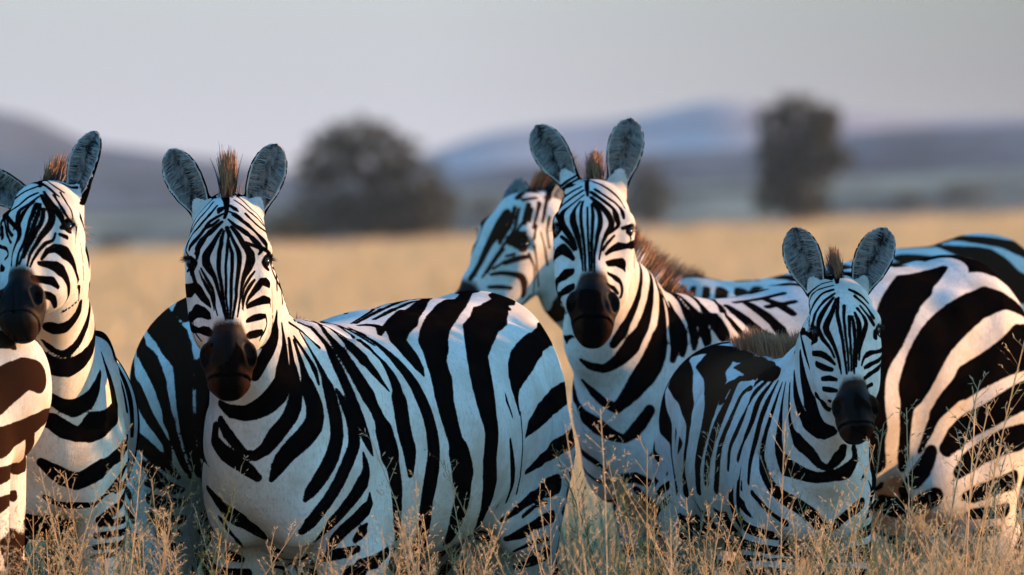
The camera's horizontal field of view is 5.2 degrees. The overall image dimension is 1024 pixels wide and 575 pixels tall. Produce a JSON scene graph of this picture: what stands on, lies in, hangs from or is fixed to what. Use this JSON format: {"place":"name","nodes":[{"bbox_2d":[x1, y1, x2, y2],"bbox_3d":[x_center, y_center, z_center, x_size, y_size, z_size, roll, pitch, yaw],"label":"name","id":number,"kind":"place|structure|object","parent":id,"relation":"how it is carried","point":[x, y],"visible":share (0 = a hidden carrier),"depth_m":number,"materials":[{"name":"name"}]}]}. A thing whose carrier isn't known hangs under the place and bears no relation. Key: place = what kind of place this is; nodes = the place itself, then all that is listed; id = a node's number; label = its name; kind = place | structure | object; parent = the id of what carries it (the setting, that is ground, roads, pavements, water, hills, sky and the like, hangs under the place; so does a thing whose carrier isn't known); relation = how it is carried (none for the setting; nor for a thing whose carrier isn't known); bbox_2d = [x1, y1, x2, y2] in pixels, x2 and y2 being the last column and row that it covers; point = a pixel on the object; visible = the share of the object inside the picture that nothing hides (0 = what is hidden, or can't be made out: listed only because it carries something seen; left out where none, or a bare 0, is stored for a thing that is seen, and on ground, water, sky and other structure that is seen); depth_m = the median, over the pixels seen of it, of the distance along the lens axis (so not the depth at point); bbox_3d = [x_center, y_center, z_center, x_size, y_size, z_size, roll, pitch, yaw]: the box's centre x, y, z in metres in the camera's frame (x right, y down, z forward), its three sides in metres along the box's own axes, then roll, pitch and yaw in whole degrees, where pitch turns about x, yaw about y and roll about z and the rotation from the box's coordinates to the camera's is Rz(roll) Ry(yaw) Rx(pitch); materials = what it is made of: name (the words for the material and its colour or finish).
{"place":"outdoors","nodes":[
{"label":"outdoors","id":0,"kind":"place"},
{"bbox_2d":[0,112,315,180],"bbox_3d":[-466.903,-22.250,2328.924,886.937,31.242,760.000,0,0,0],"label":"hills","id":1,"kind":"structure","parent":0,"point":[21,135],"depth_m":2227.90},
{"bbox_2d":[0,335,1023,574],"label":"seeding grass","id":2,"kind":"structure","parent":0,"point":[141,556],"depth_m":28.27,"materials":[{"name":"beige plant"}]},
{"bbox_2d":[0,124,1023,211],"bbox_3d":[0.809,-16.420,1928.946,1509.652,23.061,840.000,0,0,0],"label":"hills","id":3,"kind":"structure","parent":0,"point":[126,187],"depth_m":1738.81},
{"bbox_2d":[0,169,1023,255],"bbox_3d":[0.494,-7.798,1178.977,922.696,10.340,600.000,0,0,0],"label":"hills","id":4,"kind":"structure","parent":0,"point":[728,201],"depth_m":1011.90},
{"bbox_2d":[0,495,1023,574],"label":"grass","id":5,"kind":"structure","parent":0,"point":[558,559],"depth_m":29.28,"materials":[{"name":"beige plant"}]},
{"bbox_2d":[0,0,1023,179],"label":"sky","id":6,"kind":"structure","parent":0,"point":[197,78],"materials":[{"name":"grey"}]},
{"bbox_2d":[24,353,1023,574],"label":"grass","id":7,"kind":"structure","parent":0,"point":[590,500],"depth_m":32.58,"materials":[{"name":"beige plant"}]},
{"bbox_2d":[345,101,1023,181],"bbox_3d":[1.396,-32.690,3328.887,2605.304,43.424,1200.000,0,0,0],"label":"hills","id":8,"kind":"structure","parent":0,"point":[711,125],"depth_m":3096.03,"materials":[{"name":"blue"}]},
{"bbox_3d":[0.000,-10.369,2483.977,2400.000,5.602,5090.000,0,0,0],"label":"ground","id":9,"kind":"structure","parent":0,"visible":0},
{"bbox_2d":[0,328,51,574],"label":"zebra","id":10,"kind":"object","parent":9,"relation":"on","point":[25,388],"visible":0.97,"depth_m":27.87},
{"bbox_2d":[0,131,139,574],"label":"zebra","id":11,"kind":"object","parent":9,"relation":"on","point":[45,272],"visible":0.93,"depth_m":28.39},
{"bbox_2d":[92,237,134,255],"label":"bush","id":12,"kind":"object","parent":9,"relation":"on","point":[110,241],"visible":0.63,"depth_m":458.80,"materials":[{"name":"plant"}]},
{"bbox_2d":[264,212,311,247],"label":"bush","id":13,"kind":"object","parent":9,"relation":"on","point":[283,227],"visible":0.67,"depth_m":478.77,"materials":[{"name":"plant"}]},
{"bbox_2d":[126,297,482,574],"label":"zebra","id":14,"kind":"object","parent":9,"relation":"on","point":[167,378],"visible":0.06,"depth_m":30.06},
{"bbox_2d":[162,143,574,574],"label":"zebra","id":15,"kind":"object","parent":9,"relation":"on","point":[472,383],"visible":0.98,"depth_m":29.02},
{"bbox_2d":[276,112,462,247],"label":"acacia bush","id":16,"kind":"object","parent":9,"relation":"on","point":[423,219],"visible":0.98,"depth_m":498.43,"materials":[{"name":"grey plant"}]},
{"bbox_2d":[467,199,496,221],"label":"distant bush","id":17,"kind":"object","parent":9,"relation":"on","point":[479,208],"visible":0.52,"depth_m":828.89,"materials":[{"name":"plant"}]},
{"bbox_2d":[88,208,1023,417],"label":"grass","id":18,"kind":"structure","parent":9,"relation":"on","point":[317,284],"depth_m":245.18,"materials":[{"name":"beige plant"}]},
{"bbox_2d":[626,157,676,231],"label":"acacia tree","id":19,"kind":"object","parent":9,"relation":"on","point":[651,191],"visible":0.88,"depth_m":548.77,"materials":[{"name":"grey plant"}]},
{"bbox_2d":[456,150,1023,571],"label":"zebra","id":20,"kind":"object","parent":9,"relation":"on","point":[512,254],"visible":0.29,"depth_m":33.95},
{"bbox_2d":[652,227,895,574],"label":"zebra foal","id":21,"kind":"object","parent":9,"relation":"on","point":[820,371],"visible":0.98,"depth_m":29.51},
{"bbox_2d":[529,118,1023,574],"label":"zebra","id":22,"kind":"object","parent":9,"relation":"on","point":[639,328],"visible":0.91,"depth_m":31.82},
{"bbox_2d":[746,92,855,229],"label":"acacia tree","id":23,"kind":"object","parent":9,"relation":"on","point":[786,188],"visible":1,"depth_m":508.53,"materials":[{"name":"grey plant"}]},
{"bbox_2d":[892,188,927,218],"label":"distant bush","id":24,"kind":"object","parent":9,"relation":"on","point":[901,198],"visible":0.64,"depth_m":848.82,"materials":[{"name":"plant"}]},
{"bbox_2d":[939,177,990,217],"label":"distant bush","id":25,"kind":"object","parent":9,"relation":"on","point":[960,190],"visible":0.84,"depth_m":928.78,"materials":[{"name":"plant"}]}
]}

